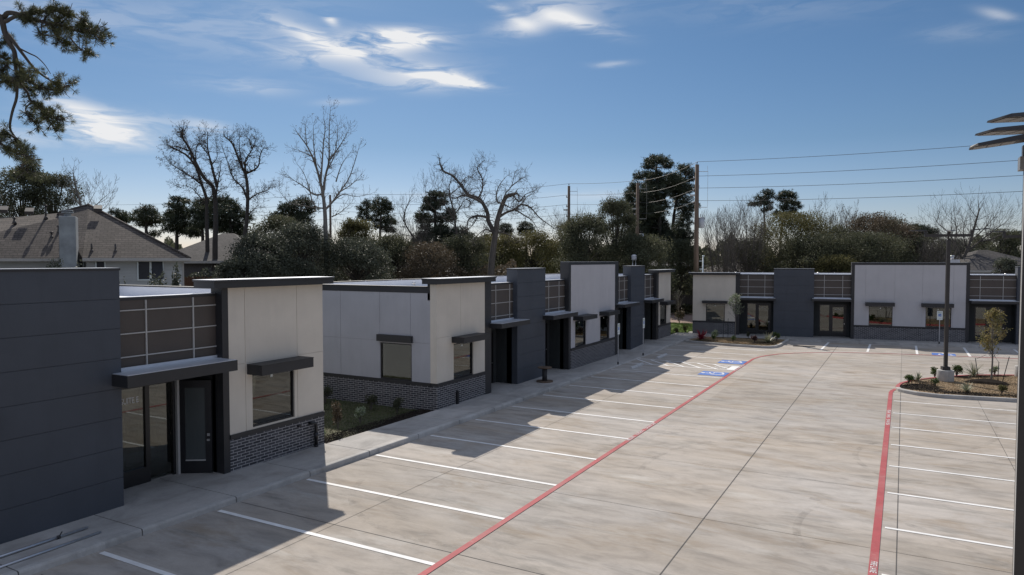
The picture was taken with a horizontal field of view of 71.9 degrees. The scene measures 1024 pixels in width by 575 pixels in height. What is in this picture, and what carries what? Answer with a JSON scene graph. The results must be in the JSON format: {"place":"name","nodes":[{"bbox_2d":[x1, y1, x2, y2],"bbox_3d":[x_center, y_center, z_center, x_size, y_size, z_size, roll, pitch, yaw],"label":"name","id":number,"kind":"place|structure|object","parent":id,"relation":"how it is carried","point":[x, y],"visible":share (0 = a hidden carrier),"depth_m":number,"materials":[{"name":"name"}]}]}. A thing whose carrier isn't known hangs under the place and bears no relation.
{"place":"outdoors","nodes":[
{"label":"outdoors","id":0,"kind":"place"},
{"bbox_2d":[0,333,707,574],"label":"sidewalk","id":1,"kind":"structure","parent":0,"point":[159,504],"depth_m":18.73,"materials":[{"name":"concrete"}]},
{"bbox_2d":[0,526,87,557],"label":"conduit pipe","id":2,"kind":"object","parent":1,"relation":"on","point":[41,542],"visible":1,"depth_m":14.46,"materials":[{"name":"grey metal"}]},
{"bbox_2d":[0,531,100,568],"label":"conduit pipe","id":3,"kind":"object","parent":1,"relation":"on","point":[47,550],"visible":1,"depth_m":14.07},
{"bbox_2d":[322,262,675,410],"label":"office building","id":4,"kind":"structure","parent":1,"relation":"on","point":[431,344],"depth_m":30.15,"materials":[{"name":"beige paint"}]},
{"bbox_2d":[381,342,411,380],"bbox_3d":[-4.625,2.963,28.383,1.580,1.470,0.090,1,3,29],"label":"window","id":5,"kind":"structure","parent":4,"relation":"in","point":[396,358],"depth_m":28.38,"materials":[{"name":"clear glass"}]},
{"bbox_2d":[454,342,471,378],"bbox_3d":[-2.065,2.955,29.091,0.090,1.430,1.490,1,3,29],"label":"window","id":6,"kind":"structure","parent":4,"relation":"in","point":[462,352],"depth_m":29.13,"materials":[{"name":"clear glass"}]},
{"bbox_2d":[575,321,584,346],"bbox_3d":[3.764,2.544,39.600,0.090,1.450,1.540,1,3,29],"label":"window","id":7,"kind":"structure","parent":4,"relation":"in","point":[579,325],"depth_m":39.65,"materials":[{"name":"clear glass"}]},
{"bbox_2d":[600,316,608,339],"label":"window","id":8,"kind":"structure","parent":4,"relation":"in","point":[604,320],"depth_m":42.93,"materials":[{"name":"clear glass"}]},
{"bbox_2d":[324,399,419,439],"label":"side yard grass","id":9,"kind":"structure","parent":0,"point":[381,413],"depth_m":26.91,"materials":[{"name":"green plant"}]},
{"bbox_2d":[331,401,342,430],"bbox_3d":[-5.966,4.397,24.042,0.390,1.119,0.438,0,2,-5],"label":"shrub","id":10,"kind":"object","parent":9,"relation":"on","point":[337,415],"visible":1,"depth_m":23.99,"materials":[{"name":"plant"}]},
{"bbox_2d":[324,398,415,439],"bbox_3d":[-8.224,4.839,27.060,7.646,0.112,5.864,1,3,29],"label":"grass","id":11,"kind":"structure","parent":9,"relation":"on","point":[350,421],"depth_m":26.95,"materials":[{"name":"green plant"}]},
{"bbox_2d":[324,409,433,443],"bbox_3d":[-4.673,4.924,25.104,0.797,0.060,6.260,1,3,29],"label":"mulch bed","id":12,"kind":"object","parent":9,"relation":"on","point":[394,421],"visible":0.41,"depth_m":26.18,"materials":[{"name":"brown wood"}]},
{"bbox_2d":[0,0,1023,254],"label":"sky","id":13,"kind":"structure","parent":0,"point":[579,92],"materials":[{"name":"blue"}]},
{"bbox_2d":[33,341,1017,574],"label":"parking lot","id":14,"kind":"structure","parent":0,"point":[559,532],"depth_m":18.37,"materials":[{"name":"concrete"}]},
{"bbox_2d":[41,344,1014,574],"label":"pavement joints","id":15,"kind":"object","parent":14,"relation":"on","point":[700,464],"visible":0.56,"depth_m":18.04,"materials":[{"name":"grey concrete"}]},
{"bbox_2d":[99,342,1017,574],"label":"stall lines","id":16,"kind":"object","parent":14,"relation":"on","point":[135,563],"visible":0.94,"depth_m":18.92,"materials":[{"name":"white paint"}]},
{"bbox_2d":[418,352,1017,574],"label":"fire lane stripe","id":17,"kind":"object","parent":14,"relation":"on","point":[875,544],"visible":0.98,"depth_m":18.02,"materials":[{"name":"red paint"}]},
{"bbox_2d":[685,336,788,347],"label":"planter kerb","id":18,"kind":"structure","parent":14,"relation":"on","point":[742,345],"depth_m":49.45,"materials":[{"name":"concrete"}]},
{"bbox_2d":[690,337,783,345],"bbox_3d":[16.260,3.874,51.386,6.277,0.001,5.004,1,3,29],"label":"planter bed","id":19,"kind":"object","parent":18,"relation":"in","point":[739,340],"visible":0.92,"depth_m":51.56,"materials":[{"name":"plant"}]},
{"bbox_2d":[688,255,1020,343],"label":"office building","id":20,"kind":"structure","parent":14,"relation":"on","point":[889,301],"depth_m":52.19,"materials":[{"name":"beige paint"}]},
{"bbox_2d":[706,304,724,320],"bbox_3d":[16.112,1.993,55.964,1.440,1.400,0.090,1,2,20],"label":"window","id":21,"kind":"structure","parent":20,"relation":"in","point":[714,312],"depth_m":55.96,"materials":[{"name":"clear glass"}]},
{"bbox_2d":[757,304,769,333],"bbox_3d":[19.848,2.478,55.766,0.940,2.365,0.140,1,2,20],"label":"door","id":22,"kind":"structure","parent":20,"relation":"in","point":[763,310],"depth_m":55.77,"materials":[{"name":"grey glass"}]},
{"bbox_2d":[831,305,844,336],"bbox_3d":[24.863,2.549,53.908,1.000,2.365,0.140,1,2,20],"label":"door","id":23,"kind":"structure","parent":20,"relation":"in","point":[837,311],"depth_m":53.91,"materials":[{"name":"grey glass"}]},
{"bbox_2d":[869,306,892,325],"bbox_3d":[27.064,2.093,51.907,1.560,1.410,0.090,1,2,20],"label":"window","id":24,"kind":"structure","parent":20,"relation":"in","point":[878,315],"depth_m":51.89,"materials":[{"name":"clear glass"}]},
{"bbox_2d":[925,307,950,327],"bbox_3d":[30.528,2.142,50.624,1.610,1.410,0.090,1,2,20],"label":"window","id":25,"kind":"structure","parent":20,"relation":"in","point":[931,320],"depth_m":50.70,"materials":[{"name":"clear glass"}]},
{"bbox_2d":[896,374,1016,401],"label":"island kerb","id":26,"kind":"structure","parent":14,"relation":"on","point":[948,396],"depth_m":30.60,"materials":[{"name":"concrete"}]},
{"bbox_2d":[902,375,1017,397],"bbox_3d":[25.911,4.614,32.028,15.565,0.001,7.396,1,2,20],"label":"island bed","id":27,"kind":"object","parent":14,"relation":"on","point":[977,385],"visible":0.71,"depth_m":32.74,"materials":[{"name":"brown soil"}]},
{"bbox_2d":[910,228,988,381],"bbox_3d":[20.987,0.859,34.020,3.400,7.403,0.990,1,2,15],"label":"lamp post","id":28,"kind":"object","parent":27,"relation":"on","point":[945,372],"visible":0.96,"depth_m":34.06,"materials":[{"name":"metal"}]},
{"bbox_2d":[903,380,1016,397],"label":"mulch chips","id":29,"kind":"object","parent":27,"relation":"on","point":[926,388],"visible":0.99,"depth_m":31.53,"materials":[{"name":"brown wood"}]},
{"bbox_2d":[964,379,1010,385],"bbox_3d":[22.695,4.500,33.839,2.015,0.120,1.607,1,3,29],"label":"mulch ring","id":30,"kind":"object","parent":27,"relation":"on","point":[988,381],"visible":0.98,"depth_m":33.48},
{"bbox_2d":[975,307,1012,378],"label":"young tree","id":31,"kind":"object","parent":27,"relation":"on","point":[994,313],"visible":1,"depth_m":34.50,"materials":[{"name":"green plant"}]},
{"bbox_2d":[969,112,1023,574],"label":"lamp post","id":32,"kind":"object","parent":14,"relation":"on","point":[1018,550],"visible":1,"depth_m":8.10,"materials":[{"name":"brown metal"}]},
{"bbox_2d":[164,234,1018,265],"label":"distant woods","id":33,"kind":"object","parent":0,"point":[170,242],"visible":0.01,"depth_m":115.23,"materials":[{"name":"plant"}]},
{"bbox_2d":[670,313,692,322],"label":"dirt strip","id":34,"kind":"object","parent":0,"point":[687,317],"depth_m":72.57,"materials":[{"name":"beige soil"}]},
{"bbox_2d":[655,238,710,312],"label":"leafy tree","id":35,"kind":"object","parent":34,"relation":"on","point":[681,247],"visible":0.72,"depth_m":76.78,"materials":[{"name":"green plant"}]},
{"bbox_2d":[713,238,793,271],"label":"leafy tree","id":36,"kind":"object","parent":34,"relation":"on","point":[770,269],"visible":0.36,"depth_m":70.65,"materials":[{"name":"green plant"}]},
{"bbox_2d":[688,331,1017,349],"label":"front walk","id":37,"kind":"structure","parent":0,"point":[969,344],"depth_m":50.70,"materials":[{"name":"concrete"}]},
{"label":"ground","id":38,"kind":"structure","parent":0,"visible":0},
{"bbox_2d":[0,166,65,217],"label":"leafy tree","id":39,"kind":"object","parent":38,"relation":"on","point":[10,199],"visible":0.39,"depth_m":66.45,"materials":[{"name":"green plant"}]},
{"bbox_2d":[10,169,93,215],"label":"leafy tree","id":40,"kind":"object","parent":38,"relation":"on","point":[50,180],"visible":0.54,"depth_m":66.76,"materials":[{"name":"green plant"}]},
{"bbox_2d":[0,0,115,182],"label":"pine tree","id":41,"kind":"object","parent":38,"relation":"on","point":[55,26],"visible":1,"depth_m":23.94,"materials":[{"name":"green plant"}]},
{"bbox_2d":[57,158,118,215],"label":"bare tree","id":42,"kind":"object","parent":38,"relation":"on","point":[78,196],"visible":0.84,"depth_m":49.86,"materials":[{"name":"brown plant"}]},
{"bbox_2d":[0,204,190,285],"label":"house","id":43,"kind":"structure","parent":38,"relation":"on","point":[91,236],"depth_m":37.01,"materials":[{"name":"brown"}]},
{"bbox_2d":[137,262,150,280],"bbox_3d":[-19.301,-0.934,37.050,0.635,1.128,0.030,-1,2,-26],"label":"window","id":44,"kind":"structure","parent":43,"relation":"in","point":[143,268],"depth_m":37.04,"materials":[{"name":"grey glass"}]},
{"bbox_2d":[150,262,163,279],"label":"window","id":45,"kind":"structure","parent":43,"relation":"in","point":[157,268],"depth_m":37.26,"materials":[{"name":"black glass"}]},
{"bbox_2d":[108,207,131,223],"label":"pine tree","id":46,"kind":"object","parent":38,"relation":"on","point":[122,215],"visible":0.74,"depth_m":73.59,"materials":[{"name":"green plant"}]},
{"bbox_2d":[126,202,165,237],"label":"pine tree","id":47,"kind":"object","parent":38,"relation":"on","point":[144,216],"visible":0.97,"depth_m":69.63,"materials":[{"name":"green plant"}]},
{"bbox_2d":[0,268,334,543],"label":"office building","id":48,"kind":"structure","parent":38,"relation":"on","point":[111,388],"depth_m":17.53,"materials":[{"name":"grey metal"}]},
{"bbox_2d":[179,380,212,472],"bbox_3d":[-8.614,3.783,19.231,0.877,2.530,0.120,0,2,-3],"label":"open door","id":49,"kind":"structure","parent":48,"relation":"in","point":[195,396],"depth_m":19.22,"materials":[{"name":"metal"}]},
{"bbox_2d":[252,371,293,426],"bbox_3d":[-7.043,3.190,20.734,0.090,1.500,1.580,1,3,29],"label":"window","id":50,"kind":"structure","parent":48,"relation":"in","point":[273,398],"depth_m":20.74,"materials":[{"name":"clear glass"}]},
{"bbox_2d":[158,194,192,249],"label":"pine tree","id":51,"kind":"object","parent":38,"relation":"on","point":[175,219],"visible":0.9,"depth_m":65.19,"materials":[{"name":"green plant"}]},
{"bbox_2d":[156,120,228,274],"bbox_3d":[-23.635,-4.201,52.299,6.423,16.500,2.504,0,2,9],"label":"bare tree","id":52,"kind":"object","parent":38,"relation":"on","point":[214,191],"visible":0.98,"depth_m":51.84,"materials":[{"name":"brown plant"}]},
{"bbox_2d":[158,124,232,251],"bbox_3d":[-23.840,-4.272,53.035,4.610,16.585,3.329,0,2,8],"label":"bare tree","id":53,"kind":"object","parent":38,"relation":"on","point":[206,202],"visible":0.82,"depth_m":52.88,"materials":[{"name":"brown plant"}]},
{"bbox_2d":[182,196,229,240],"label":"pine tree","id":54,"kind":"object","parent":38,"relation":"on","point":[195,228],"visible":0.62,"depth_m":63.13,"materials":[{"name":"green plant"}]},
{"bbox_2d":[178,233,285,276],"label":"house","id":55,"kind":"structure","parent":38,"relation":"on","point":[201,258],"depth_m":52.72,"materials":[{"name":"grey"}]},
{"bbox_2d":[210,192,256,236],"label":"pine tree","id":56,"kind":"object","parent":38,"relation":"on","point":[233,215],"visible":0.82,"depth_m":63.04,"materials":[{"name":"green plant"}]},
{"bbox_2d":[208,254,272,278],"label":"leafy tree","id":57,"kind":"object","parent":38,"relation":"on","point":[227,269],"visible":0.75,"depth_m":41.52,"materials":[{"name":"green plant"}]},
{"bbox_2d":[210,123,282,236],"bbox_3d":[-19.014,-3.884,50.728,6.055,15.987,3.405,1,2,16],"label":"bare tree","id":58,"kind":"object","parent":38,"relation":"on","point":[242,162],"visible":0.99,"depth_m":49.90,"materials":[{"name":"brown plant"}]},
{"bbox_2d":[223,231,305,277],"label":"leafy tree","id":59,"kind":"object","parent":38,"relation":"on","point":[249,245],"visible":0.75,"depth_m":43.42,"materials":[{"name":"green plant"}]},
{"bbox_2d":[241,214,318,272],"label":"leafy tree","id":60,"kind":"object","parent":38,"relation":"on","point":[277,221],"visible":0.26,"depth_m":60.77,"materials":[{"name":"green plant"}]},
{"bbox_2d":[268,195,319,231],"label":"pine tree","id":61,"kind":"object","parent":38,"relation":"on","point":[300,214],"visible":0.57,"depth_m":69.23,"materials":[{"name":"green plant"}]},
{"bbox_2d":[267,220,341,279],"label":"leafy tree","id":62,"kind":"object","parent":38,"relation":"on","point":[310,243],"visible":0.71,"depth_m":45.32,"materials":[{"name":"green plant"}]},
{"bbox_2d":[274,102,376,276],"bbox_3d":[-12.661,-4.516,47.647,6.934,17.486,4.784,-1,2,-15],"label":"bare tree","id":63,"kind":"object","parent":38,"relation":"on","point":[323,196],"visible":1,"depth_m":47.89,"materials":[{"name":"brown plant"}]},
{"bbox_2d":[315,236,400,280],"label":"leafy tree","id":64,"kind":"object","parent":38,"relation":"on","point":[366,253],"visible":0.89,"depth_m":46.34,"materials":[{"name":"green plant"}]},
{"bbox_2d":[335,217,381,280],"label":"leafy tree","id":65,"kind":"object","parent":38,"relation":"on","point":[361,228],"visible":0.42,"depth_m":59.35,"materials":[{"name":"green plant"}]},
{"bbox_2d":[354,198,371,222],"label":"pine tree","id":66,"kind":"object","parent":38,"relation":"on","point":[364,210],"visible":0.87,"depth_m":87.77,"materials":[{"name":"green plant"}]},
{"bbox_2d":[366,195,398,279],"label":"pine tree","id":67,"kind":"object","parent":38,"relation":"on","point":[386,219],"visible":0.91,"depth_m":83.90,"materials":[{"name":"green plant"}]},
{"bbox_2d":[366,233,422,279],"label":"leafy tree","id":68,"kind":"object","parent":38,"relation":"on","point":[392,243],"visible":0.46,"depth_m":57.08,"materials":[{"name":"green plant"}]},
{"bbox_2d":[388,183,437,257],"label":"bare tree","id":69,"kind":"object","parent":38,"relation":"on","point":[407,212],"visible":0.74,"depth_m":65.91,"materials":[{"name":"brown plant"}]},
{"bbox_2d":[387,212,442,276],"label":"twiggy tree","id":70,"kind":"object","parent":38,"relation":"on","point":[411,227],"visible":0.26,"depth_m":59.53,"materials":[{"name":"brown plant"}]},
{"bbox_2d":[334,259,516,280],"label":"undergrowth","id":71,"kind":"object","parent":38,"relation":"on","point":[501,268],"visible":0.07,"depth_m":57.35,"materials":[{"name":"green plant"}]},
{"bbox_2d":[391,241,466,278],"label":"leafy tree","id":72,"kind":"object","parent":38,"relation":"on","point":[429,268],"visible":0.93,"depth_m":55.07,"materials":[{"name":"green plant"}]},
{"bbox_2d":[413,158,481,258],"bbox_3d":[-5.698,-4.204,64.662,6.679,15.561,4.891,-1,3,-30],"label":"bare tree","id":73,"kind":"object","parent":38,"relation":"on","point":[453,214],"visible":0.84,"depth_m":63.95,"materials":[{"name":"brown plant"}]},
{"bbox_2d":[434,233,503,276],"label":"leafy tree","id":74,"kind":"object","parent":38,"relation":"on","point":[458,243],"visible":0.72,"depth_m":58.92,"materials":[{"name":"green plant"}]},
{"bbox_2d":[432,149,561,275],"bbox_3d":[-1.300,-3.594,55.709,10.882,15.026,5.605,0,2,4],"label":"bare tree","id":75,"kind":"object","parent":38,"relation":"on","point":[494,230],"visible":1,"depth_m":54.87,"materials":[{"name":"brown plant"}]},
{"bbox_2d":[618,153,678,266],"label":"pine tree","id":76,"kind":"object","parent":38,"relation":"on","point":[653,223],"visible":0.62,"depth_m":82.77,"materials":[{"name":"green plant"}]},
{"bbox_2d":[659,162,700,294],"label":"pine tree","id":77,"kind":"object","parent":38,"relation":"on","point":[686,214],"visible":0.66,"depth_m":86.27,"materials":[{"name":"green plant"}]},
{"bbox_2d":[699,204,756,271],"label":"twiggy tree","id":78,"kind":"object","parent":38,"relation":"on","point":[725,264],"visible":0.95,"depth_m":67.88,"materials":[{"name":"brown plant"}]},
{"bbox_2d":[715,194,775,271],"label":"twiggy tree","id":79,"kind":"object","parent":38,"relation":"on","point":[754,269],"visible":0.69,"depth_m":69.28,"materials":[{"name":"brown plant"}]},
{"bbox_2d":[745,188,777,248],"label":"pine tree","id":80,"kind":"object","parent":38,"relation":"on","point":[768,195],"visible":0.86,"depth_m":91.94,"materials":[{"name":"green plant"}]},
{"bbox_2d":[771,188,806,253],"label":"pine tree","id":81,"kind":"object","parent":38,"relation":"on","point":[784,196],"visible":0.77,"depth_m":91.55,"materials":[{"name":"green plant"}]},
{"bbox_2d":[739,209,853,271],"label":"leafy tree","id":82,"kind":"object","parent":38,"relation":"on","point":[806,225],"visible":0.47,"depth_m":72.60,"materials":[{"name":"green plant"}]},
{"bbox_2d":[766,233,857,271],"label":"leafy tree","id":83,"kind":"object","parent":38,"relation":"on","point":[797,245],"visible":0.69,"depth_m":68.76,"materials":[{"name":"green plant"}]},
{"bbox_2d":[810,254,856,272],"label":"leafy tree","id":84,"kind":"object","parent":38,"relation":"on","point":[839,263],"visible":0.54,"depth_m":65.51,"materials":[{"name":"green plant"}]},
{"bbox_2d":[809,194,861,255],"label":"twiggy tree","id":85,"kind":"object","parent":38,"relation":"on","point":[838,222],"visible":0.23,"depth_m":78.95,"materials":[{"name":"brown plant"}]},
{"bbox_2d":[805,224,870,260],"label":"leafy tree","id":86,"kind":"object","parent":38,"relation":"on","point":[836,229],"visible":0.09,"depth_m":76.43,"materials":[{"name":"green plant"}]},
{"bbox_2d":[823,231,927,269],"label":"leafy tree","id":87,"kind":"object","parent":38,"relation":"on","point":[861,243],"visible":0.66,"depth_m":68.20,"materials":[{"name":"green plant"}]},
{"bbox_2d":[836,210,928,262],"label":"leafy tree","id":88,"kind":"object","parent":38,"relation":"on","point":[876,220],"visible":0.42,"depth_m":74.34,"materials":[{"name":"green plant"}]},
{"bbox_2d":[889,234,952,262],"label":"leafy tree","id":89,"kind":"object","parent":38,"relation":"on","point":[916,239],"visible":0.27,"depth_m":72.84,"materials":[{"name":"green plant"}]},
{"bbox_2d":[914,230,965,262],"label":"tree","id":90,"kind":"object","parent":38,"relation":"on","point":[932,257],"visible":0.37,"depth_m":65.59,"materials":[{"name":"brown plant"}]},
{"bbox_2d":[916,186,1021,258],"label":"bare tree","id":91,"kind":"object","parent":38,"relation":"on","point":[970,240],"visible":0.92,"depth_m":69.89,"materials":[{"name":"brown plant"}]},
{"bbox_2d":[938,250,1020,272],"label":"house","id":92,"kind":"structure","parent":38,"relation":"on","point":[980,261],"depth_m":68.15,"materials":[{"name":"beige"}]},
{"bbox_2d":[973,228,1021,257],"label":"leafy tree","id":93,"kind":"object","parent":38,"relation":"on","point":[1008,242],"visible":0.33,"depth_m":81.29,"materials":[{"name":"green plant"}]},
{"bbox_2d":[991,256,1020,272],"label":"leafy tree","id":94,"kind":"object","parent":38,"relation":"on","point":[1006,265],"visible":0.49,"depth_m":59.87,"materials":[{"name":"green plant"}]},
{"label":"lawn","id":95,"kind":"structure","parent":0,"visible":0},
{"bbox_2d":[412,189,459,262],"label":"pine tree","id":96,"kind":"object","parent":95,"relation":"on","point":[424,206],"visible":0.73,"depth_m":67.60,"materials":[{"name":"green plant"}]},
{"bbox_2d":[411,224,477,259],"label":"tree","id":97,"kind":"object","parent":95,"relation":"on","point":[441,234],"visible":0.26,"depth_m":65.65,"materials":[{"name":"green plant"}]},
{"bbox_2d":[469,232,530,275],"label":"leafy tree","id":98,"kind":"object","parent":95,"relation":"on","point":[503,248],"visible":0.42,"depth_m":64.69,"materials":[{"name":"green plant"}]},
{"bbox_2d":[504,229,564,273],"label":"leafy tree","id":99,"kind":"object","parent":95,"relation":"on","point":[535,242],"visible":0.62,"depth_m":65.10,"materials":[{"name":"green plant"}]},
{"bbox_2d":[547,212,624,271],"bbox_3d":[6.139,-1.299,60.122,6.662,10.113,5.894,0,2,-3],"label":"leafy tree","id":100,"kind":"object","parent":95,"relation":"on","point":[583,247],"visible":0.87,"depth_m":58.89,"materials":[{"name":"green plant"}]},
{"bbox_2d":[589,196,641,272],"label":"leafy tree","id":101,"kind":"object","parent":95,"relation":"on","point":[618,208],"visible":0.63,"depth_m":61.35,"materials":[{"name":"green plant"}]},
{"bbox_2d":[600,233,683,293],"bbox_3d":[11.065,-0.441,60.259,6.978,8.381,6.858,-1,2,-21],"label":"leafy tree","id":102,"kind":"object","parent":95,"relation":"on","point":[638,244],"visible":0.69,"depth_m":58.95,"materials":[{"name":"green plant"}]},
{"bbox_2d":[690,162,707,271],"bbox_3d":[16.427,-3.734,62.249,1.562,14.606,0.540,0,2,0],"label":"utility pole","id":103,"kind":"object","parent":95,"relation":"on","point":[698,222],"visible":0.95,"depth_m":62.03,"materials":[{"name":"brown wood"}]},
{"bbox_2d":[134,146,965,204],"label":"power line","id":104,"kind":"object","parent":103,"relation":"attached to","point":[641,180],"visible":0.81,"depth_m":66.16,"materials":[{"name":"metal"}]},
{"bbox_2d":[250,191,1022,223],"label":"power line","id":105,"kind":"object","parent":103,"relation":"attached to","point":[788,199],"visible":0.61,"depth_m":57.66,"materials":[{"name":"metal"}]},
{"bbox_2d":[255,175,1022,215],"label":"power line","id":106,"kind":"object","parent":103,"relation":"attached to","point":[742,187],"visible":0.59,"depth_m":58.25,"materials":[{"name":"metal"}]},
{"bbox_2d":[262,160,1017,207],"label":"power line","id":107,"kind":"object","parent":103,"relation":"attached to","point":[725,175],"visible":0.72,"depth_m":59.15,"materials":[{"name":"metal"}]},
{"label":"planter mulch","id":108,"kind":"structure","parent":0,"visible":0},
{"bbox_2d":[727,293,743,337],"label":"young tree","id":109,"kind":"object","parent":108,"relation":"on","point":[733,302],"visible":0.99,"depth_m":52.97,"materials":[{"name":"green plant"}]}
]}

